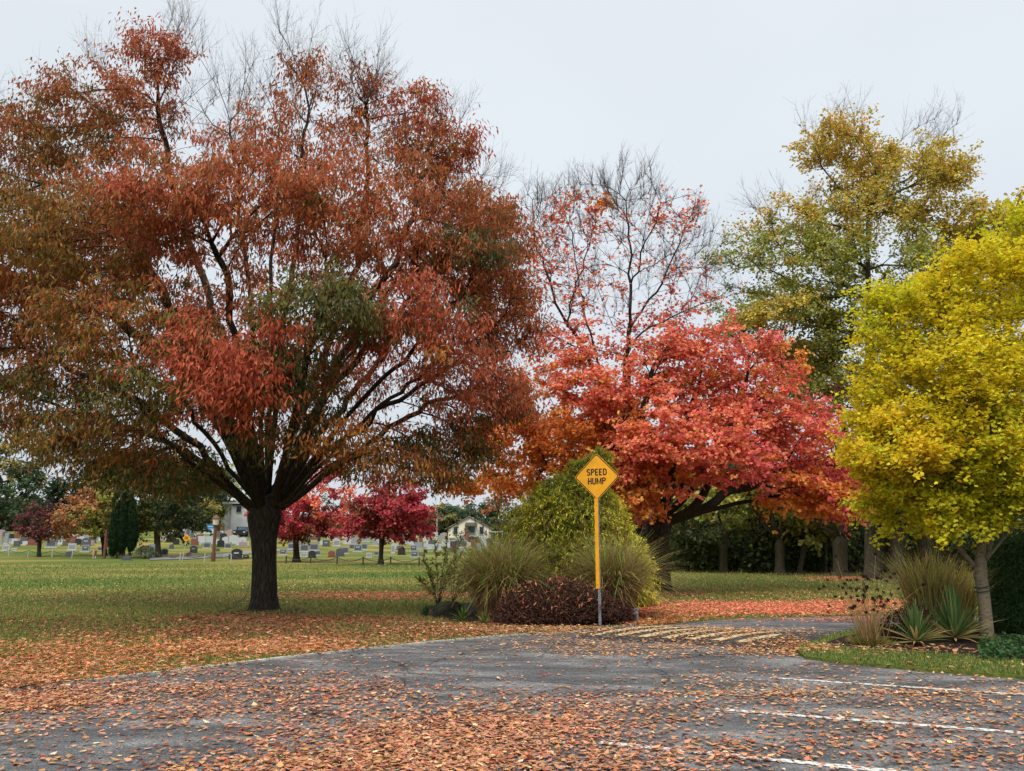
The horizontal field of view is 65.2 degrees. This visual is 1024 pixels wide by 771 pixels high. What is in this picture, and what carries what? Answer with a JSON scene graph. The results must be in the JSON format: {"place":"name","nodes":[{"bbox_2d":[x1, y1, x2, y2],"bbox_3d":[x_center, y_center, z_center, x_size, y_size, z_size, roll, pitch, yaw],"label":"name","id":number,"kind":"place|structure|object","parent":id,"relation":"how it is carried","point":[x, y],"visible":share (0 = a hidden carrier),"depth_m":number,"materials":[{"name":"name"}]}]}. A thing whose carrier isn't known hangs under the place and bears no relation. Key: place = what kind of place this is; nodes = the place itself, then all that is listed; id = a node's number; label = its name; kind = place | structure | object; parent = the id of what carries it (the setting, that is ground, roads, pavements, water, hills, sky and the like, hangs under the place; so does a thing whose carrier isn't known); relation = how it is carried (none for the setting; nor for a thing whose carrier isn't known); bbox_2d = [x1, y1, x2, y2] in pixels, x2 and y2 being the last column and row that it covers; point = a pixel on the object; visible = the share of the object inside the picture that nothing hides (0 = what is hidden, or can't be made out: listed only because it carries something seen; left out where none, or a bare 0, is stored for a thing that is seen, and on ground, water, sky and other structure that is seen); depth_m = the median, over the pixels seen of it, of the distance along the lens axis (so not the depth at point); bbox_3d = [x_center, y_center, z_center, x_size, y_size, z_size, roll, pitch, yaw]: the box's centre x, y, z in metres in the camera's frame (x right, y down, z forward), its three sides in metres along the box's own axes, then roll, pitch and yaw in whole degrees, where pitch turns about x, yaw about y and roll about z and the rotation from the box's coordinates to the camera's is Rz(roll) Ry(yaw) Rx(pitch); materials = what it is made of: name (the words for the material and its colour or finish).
{"place":"outdoors","nodes":[
{"label":"outdoors","id":0,"kind":"place"},
{"bbox_2d":[150,549,299,559],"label":"gravel road","id":1,"kind":"structure","parent":0,"point":[197,556],"depth_m":70.52,"materials":[{"name":"gravel"}]},
{"bbox_2d":[401,479,579,618],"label":"ornamental grass","id":2,"kind":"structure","parent":0,"point":[493,576],"depth_m":16.69,"materials":[{"name":"green plant"}]},
{"bbox_2d":[0,531,1023,690],"bbox_3d":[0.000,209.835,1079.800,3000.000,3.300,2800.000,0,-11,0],"label":"lawn","id":3,"kind":"structure","parent":0,"point":[13,558],"depth_m":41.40,"materials":[{"name":"green plant"}]},
{"bbox_2d":[3,533,8,543],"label":"headstone","id":4,"kind":"object","parent":3,"relation":"on","point":[6,539],"visible":0.85,"depth_m":95.19,"materials":[{"name":"stone"}]},
{"bbox_2d":[0,430,54,530],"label":"distant tree","id":5,"kind":"object","parent":3,"relation":"on","point":[24,478],"visible":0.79,"depth_m":143.82,"materials":[{"name":"green plant"}]},
{"bbox_2d":[26,537,36,545],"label":"headstone","id":6,"kind":"object","parent":3,"relation":"on","point":[31,542],"visible":0.67,"depth_m":91.63,"materials":[{"name":"red stone"}]},
{"bbox_2d":[6,491,61,556],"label":"tree","id":7,"kind":"object","parent":3,"relation":"on","point":[33,534],"visible":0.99,"depth_m":70.73,"materials":[{"name":"red plant"}]},
{"bbox_2d":[4,549,93,558],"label":"chain fence","id":8,"kind":"object","parent":3,"relation":"on","point":[28,550],"visible":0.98,"depth_m":69.96,"materials":[{"name":"metal"}]},
{"bbox_2d":[44,538,57,547],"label":"headstone","id":9,"kind":"object","parent":3,"relation":"on","point":[52,543],"visible":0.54,"depth_m":86.94,"materials":[{"name":"stone"}]},
{"bbox_2d":[31,472,91,531],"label":"distant tree","id":10,"kind":"object","parent":3,"relation":"on","point":[57,489],"visible":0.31,"depth_m":138.03,"materials":[{"name":"green plant"}]},
{"bbox_2d":[66,543,76,550],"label":"headstone","id":11,"kind":"object","parent":3,"relation":"on","point":[72,546],"visible":0.98,"depth_m":82.25,"materials":[{"name":"stone"}]},
{"bbox_2d":[36,486,115,555],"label":"shade tree","id":12,"kind":"object","parent":3,"relation":"on","point":[95,526],"visible":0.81,"depth_m":71.98,"materials":[{"name":"orange plant"}]},
{"bbox_2d":[80,545,90,551],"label":"headstone","id":13,"kind":"object","parent":3,"relation":"on","point":[85,548],"visible":0.91,"depth_m":79.77,"materials":[{"name":"stone"}]},
{"bbox_2d":[80,538,91,545],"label":"headstone","id":14,"kind":"object","parent":3,"relation":"on","point":[86,541],"visible":0.83,"depth_m":90.68,"materials":[{"name":"grey stone"}]},
{"bbox_2d":[66,474,140,517],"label":"distant tree","id":15,"kind":"object","parent":3,"relation":"on","point":[98,489],"visible":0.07,"depth_m":146.96,"materials":[{"name":"green plant"}]},
{"bbox_2d":[102,530,109,558],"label":"wooden post","id":16,"kind":"object","parent":3,"relation":"on","point":[105,545],"visible":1,"depth_m":68.11,"materials":[{"name":"brown paint"}]},
{"bbox_2d":[106,492,124,558],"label":"columnar evergreen","id":17,"kind":"object","parent":3,"relation":"on","point":[112,536],"visible":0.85,"depth_m":68.03,"materials":[{"name":"green plant"}]},
{"bbox_2d":[112,492,129,558],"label":"columnar evergreen","id":18,"kind":"object","parent":3,"relation":"on","point":[121,532],"visible":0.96,"depth_m":68.16,"materials":[{"name":"green plant"}]},
{"bbox_2d":[125,495,143,555],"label":"columnar evergreen","id":19,"kind":"object","parent":3,"relation":"on","point":[131,539],"visible":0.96,"depth_m":68.22,"materials":[{"name":"green plant"}]},
{"bbox_2d":[132,545,160,558],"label":"weeping shrub","id":20,"kind":"object","parent":3,"relation":"on","point":[146,549],"visible":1,"depth_m":66.97,"materials":[{"name":"green plant"}]},
{"bbox_2d":[93,460,218,556],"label":"shade tree","id":21,"kind":"object","parent":3,"relation":"on","point":[158,525],"visible":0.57,"depth_m":70.61,"materials":[{"name":"green plant"}]},
{"bbox_2d":[182,534,189,561],"bbox_3d":[-25.080,12.500,61.520,0.575,2.093,0.111,0,-11,0],"label":"warning sign","id":22,"kind":"object","parent":3,"relation":"on","point":[186,537],"visible":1,"depth_m":61.60,"materials":[{"name":"metal"}]},
{"bbox_2d":[143,453,237,530],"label":"distant tree","id":23,"kind":"object","parent":3,"relation":"on","point":[220,496],"visible":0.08,"depth_m":147.81,"materials":[{"name":"green plant"}]},
{"bbox_2d":[188,546,198,552],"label":"headstone","id":24,"kind":"object","parent":3,"relation":"on","point":[193,549],"visible":0.94,"depth_m":77.80,"materials":[{"name":"grey stone"}]},
{"bbox_2d":[202,542,210,548],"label":"headstone","id":25,"kind":"object","parent":3,"relation":"on","point":[207,545],"visible":1,"depth_m":85.96,"materials":[{"name":"stone"}]},
{"bbox_2d":[192,497,227,530],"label":"distant tree","id":26,"kind":"object","parent":3,"relation":"on","point":[212,503],"visible":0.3,"depth_m":145.19,"materials":[{"name":"green plant"}]},
{"bbox_2d":[211,515,219,561],"bbox_3d":[-23.277,11.941,62.622,0.591,3.581,0.591,-5,-12,22],"label":"lamp post","id":27,"kind":"object","parent":3,"relation":"on","point":[215,518],"visible":1,"depth_m":62.56,"materials":[{"name":"brown paint"}]},
{"bbox_2d":[179,553,251,561],"bbox_3d":[-22.281,13.106,60.803,9.551,0.669,0.617,-7,-13,34],"label":"chain fence","id":28,"kind":"object","parent":3,"relation":"on","point":[205,555],"visible":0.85,"depth_m":61.27,"materials":[{"name":"metal"}]},
{"bbox_2d":[216,540,224,546],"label":"headstone","id":29,"kind":"object","parent":3,"relation":"on","point":[220,543],"visible":0.86,"depth_m":88.94,"materials":[{"name":"black stone"}]},
{"bbox_2d":[220,502,247,530],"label":"white building","id":30,"kind":"structure","parent":3,"relation":"on","point":[235,517],"depth_m":155.52,"materials":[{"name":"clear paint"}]},
{"bbox_2d":[229,549,243,559],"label":"headstone","id":31,"kind":"object","parent":3,"relation":"on","point":[237,553],"visible":0.85,"depth_m":66.19,"materials":[{"name":"black stone"}]},
{"bbox_2d":[206,462,273,501],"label":"distant tree","id":32,"kind":"object","parent":3,"relation":"on","point":[235,482],"visible":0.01,"depth_m":187.49,"materials":[{"name":"green plant"}]},
{"bbox_2d":[233,527,248,536],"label":"parked car","id":33,"kind":"object","parent":3,"relation":"on","point":[241,531],"visible":0.64,"depth_m":111.69,"materials":[{"name":"paint"}]},
{"bbox_2d":[0,493,522,538],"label":"woodland","id":34,"kind":"object","parent":3,"relation":"on","point":[4,524],"visible":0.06,"depth_m":172.31,"materials":[{"name":"green plant"}]},
{"bbox_2d":[233,608,307,615],"bbox_3d":[-5.437,5.139,18.096,1.772,0.014,1.892,4,-12,-22],"label":"mulch ring","id":35,"kind":"object","parent":3,"relation":"on","point":[279,612],"visible":0.23,"depth_m":18.08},
{"bbox_2d":[0,0,561,611],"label":"zelkova tree","id":36,"kind":"object","parent":35,"relation":"on","point":[228,376],"visible":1,"depth_m":17.37,"materials":[{"name":"red plant"}]},
{"bbox_2d":[244,456,358,561],"bbox_3d":[-16.341,9.032,61.936,9.319,9.373,6.980,0,-11,0],"label":"maple tree","id":37,"kind":"object","parent":3,"relation":"on","point":[305,525],"visible":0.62,"depth_m":60.95,"materials":[{"name":"red plant"}]},
{"bbox_2d":[0,628,603,691],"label":"kerb","id":38,"kind":"structure","parent":3,"relation":"on","point":[243,662],"depth_m":11.04,"materials":[{"name":"concrete"}]},
{"bbox_2d":[299,544,308,551],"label":"headstone","id":39,"kind":"object","parent":3,"relation":"on","point":[303,548],"visible":0.69,"depth_m":80.25,"materials":[{"name":"stone"}]},
{"bbox_2d":[307,550,316,557],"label":"headstone","id":40,"kind":"object","parent":3,"relation":"on","point":[312,553],"visible":0.77,"depth_m":69.65,"materials":[{"name":"black stone"}]},
{"bbox_2d":[309,543,318,550],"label":"headstone","id":41,"kind":"object","parent":3,"relation":"on","point":[314,546],"visible":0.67,"depth_m":82.24,"materials":[{"name":"stone"}]},
{"bbox_2d":[322,540,330,546],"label":"headstone","id":42,"kind":"object","parent":3,"relation":"on","point":[326,543],"visible":1,"depth_m":90.90,"materials":[{"name":"grey stone"}]},
{"bbox_2d":[333,539,340,546],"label":"headstone","id":43,"kind":"object","parent":3,"relation":"on","point":[336,542],"visible":1,"depth_m":91.39,"materials":[{"name":"stone"}]},
{"bbox_2d":[306,491,369,529],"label":"distant tree","id":44,"kind":"object","parent":3,"relation":"on","point":[328,503],"visible":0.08,"depth_m":174.22,"materials":[{"name":"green plant"}]},
{"bbox_2d":[336,548,344,556],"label":"headstone","id":45,"kind":"object","parent":3,"relation":"on","point":[339,552],"visible":0.96,"depth_m":72.84,"materials":[{"name":"grey stone"}]},
{"bbox_2d":[285,556,419,565],"bbox_3d":[-11.008,12.120,55.439,11.937,0.562,1.021,-6,-13,29],"label":"chain fence","id":46,"kind":"object","parent":3,"relation":"on","point":[363,558],"visible":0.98,"depth_m":54.45,"materials":[{"name":"metal"}]},
{"bbox_2d":[353,544,362,551],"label":"headstone","id":47,"kind":"object","parent":3,"relation":"on","point":[357,547],"visible":0.88,"depth_m":81.97,"materials":[{"name":"stone"}]},
{"bbox_2d":[325,470,442,564],"bbox_3d":[-8.487,9.287,56.209,8.094,6.713,6.531,-7,-13,31],"label":"maple tree","id":48,"kind":"object","parent":3,"relation":"on","point":[393,521],"visible":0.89,"depth_m":54.90,"materials":[{"name":"red plant"}]},
{"bbox_2d":[415,604,436,615],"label":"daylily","id":49,"kind":"object","parent":3,"relation":"on","point":[425,612],"visible":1,"depth_m":16.73,"materials":[{"name":"green plant"}]},
{"bbox_2d":[429,499,470,530],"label":"distant tree","id":50,"kind":"object","parent":3,"relation":"on","point":[445,511],"visible":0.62,"depth_m":176.83,"materials":[{"name":"green plant"}]},
{"bbox_2d":[441,519,476,600],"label":"sapling","id":51,"kind":"object","parent":3,"relation":"on","point":[457,583],"visible":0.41,"depth_m":20.93,"materials":[{"name":"green plant"}]},
{"bbox_2d":[451,540,466,548],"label":"monument","id":52,"kind":"object","parent":3,"relation":"on","point":[452,541],"visible":0.45,"depth_m":94.59,"materials":[{"name":"grey stone"}]},
{"bbox_2d":[445,516,502,539],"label":"cream house","id":53,"kind":"structure","parent":3,"relation":"on","point":[472,523],"depth_m":169.15,"materials":[{"name":"paint"}]},
{"bbox_2d":[467,526,475,534],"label":"window","id":54,"kind":"structure","parent":53,"relation":"in","point":[469,528],"depth_m":169.07,"materials":[{"name":"black glass"}]},
{"bbox_2d":[449,501,501,522],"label":"distant tree","id":55,"kind":"object","parent":3,"relation":"on","point":[477,516],"visible":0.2,"depth_m":191.72,"materials":[{"name":"green plant"}]},
{"bbox_2d":[474,491,531,530],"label":"distant tree","id":56,"kind":"object","parent":3,"relation":"on","point":[491,515],"visible":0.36,"depth_m":183.20,"materials":[{"name":"green plant"}]},
{"bbox_2d":[0,567,1023,689],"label":"fallen leaves","id":57,"kind":"object","parent":3,"relation":"on","point":[648,611],"visible":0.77,"depth_m":14.20,"materials":[{"name":"orange plant"}]},
{"bbox_2d":[421,602,650,628],"bbox_3d":[0.625,5.129,18.054,5.515,0.020,6.418,0,-11,0],"label":"mulch bed","id":58,"kind":"object","parent":3,"relation":"on","point":[473,613],"visible":0.07,"depth_m":16.83,"materials":[{"name":"soil"}]},
{"bbox_2d":[415,518,468,603],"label":"sapling","id":59,"kind":"object","parent":58,"relation":"on","point":[431,580],"visible":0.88,"depth_m":19.79,"materials":[{"name":"green plant"}]},
{"bbox_2d":[432,601,465,615],"bbox_3d":[-1.366,4.938,17.430,0.744,0.469,0.631,0,-11,0],"label":"boulder","id":60,"kind":"object","parent":58,"relation":"on","point":[442,609],"visible":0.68,"depth_m":17.20,"materials":[{"name":"stone"}]},
{"bbox_2d":[447,603,477,620],"bbox_3d":[-0.985,4.501,15.982,0.664,0.342,0.620,-4,-12,22],"label":"daylily","id":61,"kind":"object","parent":58,"relation":"on","point":[461,615],"visible":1,"depth_m":15.95,"materials":[{"name":"green plant"}]},
{"bbox_2d":[475,606,490,622],"bbox_3d":[-0.528,4.394,15.397,0.458,0.329,0.567,0,-11,0],"label":"daylily","id":62,"kind":"object","parent":58,"relation":"on","point":[483,619],"visible":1,"depth_m":15.36,"materials":[{"name":"green plant"}]},
{"bbox_2d":[486,444,639,601],"bbox_3d":[1.222,3.443,19.007,3.720,4.234,2.792,0,-11,0],"label":"bush","id":63,"kind":"object","parent":58,"relation":"on","point":[567,513],"visible":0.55,"depth_m":18.57,"materials":[{"name":"green plant"}]},
{"bbox_2d":[490,574,636,625],"bbox_3d":[1.029,4.245,15.994,2.944,1.020,1.856,0,-11,0],"label":"barberry shrub","id":64,"kind":"object","parent":58,"relation":"on","point":[534,608],"visible":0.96,"depth_m":15.53,"materials":[{"name":"red plant"}]},
{"bbox_2d":[575,454,618,625],"bbox_3d":[1.674,3.070,15.503,0.894,3.488,0.062,-5,-12,24],"label":"speed hump sign","id":65,"kind":"object","parent":58,"relation":"on","point":[596,476],"visible":0.97,"depth_m":15.66,"materials":[{"name":"yellow metal"}]},
{"bbox_2d":[601,491,663,607],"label":"golden evergreen","id":66,"kind":"object","parent":58,"relation":"on","point":[649,597],"visible":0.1,"depth_m":19.65,"materials":[{"name":"plant"}]},
{"bbox_2d":[430,138,747,510],"bbox_3d":[2.917,-0.816,27.513,10.190,15.285,7.056,5,-12,-23],"label":"maple tree","id":67,"kind":"object","parent":3,"relation":"on","point":[538,446],"visible":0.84,"depth_m":27.29,"materials":[{"name":"red plant"}]},
{"bbox_2d":[657,590,697,595],"bbox_3d":[4.711,6.517,25.183,2.037,0.014,3.294,0,-11,0],"label":"mulch ring","id":68,"kind":"object","parent":3,"relation":"on","point":[678,593],"visible":0.12,"depth_m":24.38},
{"bbox_2d":[574,307,878,591],"bbox_3d":[6.840,2.141,26.661,10.853,9.492,7.782,4,-12,-22],"label":"maple tree","id":69,"kind":"object","parent":68,"relation":"on","point":[651,454],"visible":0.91,"depth_m":25.48,"materials":[{"name":"red plant"}]},
{"bbox_2d":[637,511,724,565],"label":"woodland tree","id":70,"kind":"object","parent":3,"relation":"on","point":[644,524],"visible":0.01,"depth_m":44.95,"materials":[{"name":"plant"}]},
{"bbox_2d":[670,484,763,572],"bbox_3d":[10.455,7.147,41.102,5.209,5.115,6.256,0,-11,0],"label":"woodland tree","id":71,"kind":"object","parent":3,"relation":"on","point":[719,534],"visible":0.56,"depth_m":40.73,"materials":[{"name":"plant"}]},
{"bbox_2d":[723,504,796,571],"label":"woodland tree","id":72,"kind":"object","parent":3,"relation":"on","point":[746,525],"visible":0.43,"depth_m":42.25,"materials":[{"name":"green plant"}]},
{"bbox_2d":[757,572,804,575],"bbox_3d":[13.352,9.317,39.591,2.087,0.014,4.088,0,-11,0],"label":"mulch ring","id":73,"kind":"object","parent":3,"relation":"on","point":[778,574],"visible":0.43,"depth_m":39.20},
{"bbox_2d":[717,455,807,573],"bbox_3d":[13.464,6.487,40.384,6.760,6.135,8.038,0,-11,0],"label":"woodland tree","id":74,"kind":"object","parent":73,"relation":"on","point":[780,556],"visible":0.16,"depth_m":39.91,"materials":[{"name":"plant"}]},
{"bbox_2d":[561,446,1022,562],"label":"woodland","id":75,"kind":"object","parent":3,"relation":"on","point":[639,530],"depth_m":56.78,"materials":[{"name":"green plant"}]},
{"bbox_2d":[773,512,838,573],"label":"woodland tree","id":76,"kind":"object","parent":3,"relation":"on","point":[808,540],"visible":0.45,"depth_m":39.35,"materials":[{"name":"green plant"}]},
{"bbox_2d":[801,514,859,573],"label":"woodland tree","id":77,"kind":"object","parent":3,"relation":"on","point":[824,569],"visible":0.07,"depth_m":40.22,"materials":[{"name":"brown plant"}]},
{"bbox_2d":[641,452,1023,573],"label":"undergrowth","id":78,"kind":"object","parent":3,"relation":"on","point":[707,558],"visible":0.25,"depth_m":41.55,"materials":[{"name":"green plant"}]},
{"bbox_2d":[825,578,899,583],"bbox_3d":[14.542,7.972,32.668,3.241,0.014,4.659,0,-11,0],"label":"mulch ring","id":79,"kind":"object","parent":3,"relation":"on","point":[866,581],"visible":0.22,"depth_m":32.02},
{"bbox_2d":[693,79,991,578],"bbox_3d":[15.510,-3.173,35.908,14.184,23.462,9.852,0,-11,0],"label":"tall tree","id":80,"kind":"object","parent":79,"relation":"on","point":[939,172],"visible":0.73,"depth_m":36.33,"materials":[{"name":"green plant"}]},
{"bbox_2d":[849,473,914,579],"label":"woodland tree","id":81,"kind":"object","parent":79,"relation":"on","point":[897,544],"visible":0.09,"depth_m":33.54,"materials":[{"name":"brown plant"}]},
{"bbox_2d":[865,186,1023,569],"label":"tall tree","id":82,"kind":"object","parent":3,"relation":"on","point":[925,540],"visible":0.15,"depth_m":35.81,"materials":[{"name":"yellow plant"}]},
{"bbox_2d":[0,616,1023,770],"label":"pavement","id":83,"kind":"structure","parent":0,"point":[579,672],"depth_m":7.85,"materials":[{"name":"grey asphalt"}]},
{"bbox_2d":[0,584,1023,770],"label":"fallen leaves","id":84,"kind":"object","parent":83,"relation":"on","point":[407,741],"depth_m":7.07,"materials":[{"name":"orange plant"}]},
{"bbox_2d":[572,625,825,649],"bbox_3d":[3.237,4.240,13.710,3.822,0.091,2.600,-5,-12,24],"label":"speed hump","id":85,"kind":"object","parent":83,"relation":"on","point":[719,636],"visible":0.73,"depth_m":13.15,"materials":[{"name":"concrete"}]},
{"bbox_2d":[600,741,904,770],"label":"painted line","id":86,"kind":"object","parent":83,"relation":"on","point":[808,762],"visible":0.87,"depth_m":5.90,"materials":[{"name":"paint"}]},
{"bbox_2d":[714,708,1023,733],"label":"painted line","id":87,"kind":"object","parent":83,"relation":"on","point":[920,724],"visible":0.89,"depth_m":7.17,"materials":[{"name":"paint"}]},
{"bbox_2d":[770,677,1023,694],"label":"painted line","id":88,"kind":"object","parent":83,"relation":"on","point":[889,685],"visible":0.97,"depth_m":8.96,"materials":[{"name":"paint"}]},
{"bbox_2d":[796,626,1023,679],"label":"island grass","id":89,"kind":"structure","parent":83,"relation":"on","point":[923,669],"depth_m":10.12,"materials":[{"name":"plant"}]},
{"bbox_2d":[825,626,1023,661],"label":"mulch bed","id":90,"kind":"object","parent":89,"relation":"on","point":[947,642],"visible":0.23,"depth_m":12.15,"materials":[{"name":"soil"}]},
{"bbox_2d":[817,551,925,646],"bbox_3d":[5.429,3.251,12.270,1.459,1.387,1.074,-11,-15,43],"label":"dried perennial","id":91,"kind":"object","parent":90,"relation":"on","point":[871,638],"visible":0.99,"depth_m":12.14,"materials":[{"name":"brown plant"}]},
{"bbox_2d":[877,602,932,641],"bbox_3d":[6.228,3.762,12.614,0.896,0.665,0.616,0,-11,0],"label":"shrub","id":92,"kind":"object","parent":90,"relation":"on","point":[891,634],"visible":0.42,"depth_m":12.57,"materials":[{"name":"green plant"}]},
{"bbox_2d":[879,597,952,643],"bbox_3d":[6.052,3.503,12.000,1.130,0.659,1.062,0,-11,0],"label":"yucca","id":93,"kind":"object","parent":90,"relation":"on","point":[915,626],"visible":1,"depth_m":11.96,"materials":[{"name":"green plant"}]},
{"bbox_2d":[819,192,1023,636],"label":"ginkgo tree","id":94,"kind":"object","parent":90,"relation":"on","point":[950,459],"visible":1,"depth_m":12.64,"materials":[{"name":"yellow plant"}]},
{"bbox_2d":[873,530,998,633],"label":"ornamental grass","id":95,"kind":"object","parent":90,"relation":"on","point":[914,579],"depth_m":13.67,"materials":[{"name":"green plant"}]},
{"bbox_2d":[905,543,995,631],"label":"ornamental grass","id":96,"kind":"object","parent":90,"relation":"on","point":[969,597],"depth_m":13.88,"materials":[{"name":"green plant"}]},
{"bbox_2d":[901,579,1005,642],"bbox_3d":[6.862,3.478,12.494,1.600,0.898,1.574,-3,-12,17],"label":"yucca","id":97,"kind":"object","parent":90,"relation":"on","point":[952,618],"visible":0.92,"depth_m":12.45,"materials":[{"name":"green plant"}]},
{"bbox_2d":[977,631,1023,660],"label":"ground cover","id":98,"kind":"object","parent":90,"relation":"on","point":[1001,647],"visible":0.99,"depth_m":11.10,"materials":[{"name":"green plant"}]},
{"bbox_2d":[978,530,1023,633],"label":"dark evergreen","id":99,"kind":"object","parent":90,"relation":"on","point":[1007,593],"visible":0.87,"depth_m":13.96,"materials":[{"name":"green plant"}]},
{"bbox_2d":[0,0,1023,519],"label":"sky","id":100,"kind":"structure","parent":0,"point":[709,81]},
{"bbox_2d":[545,494,715,613],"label":"ornamental grass","id":101,"kind":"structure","parent":0,"point":[621,577],"depth_m":16.77,"materials":[{"name":"green plant"}]},
{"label":"mulch ring","id":102,"kind":"structure","parent":0,"visible":0},
{"bbox_2d":[758,331,871,576],"bbox_3d":[15.535,2.930,38.928,6.020,12.555,8.962,0,-11,0],"label":"woodland tree","id":103,"kind":"object","parent":102,"relation":"on","point":[840,546],"visible":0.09,"depth_m":37.44,"materials":[{"name":"green plant"}]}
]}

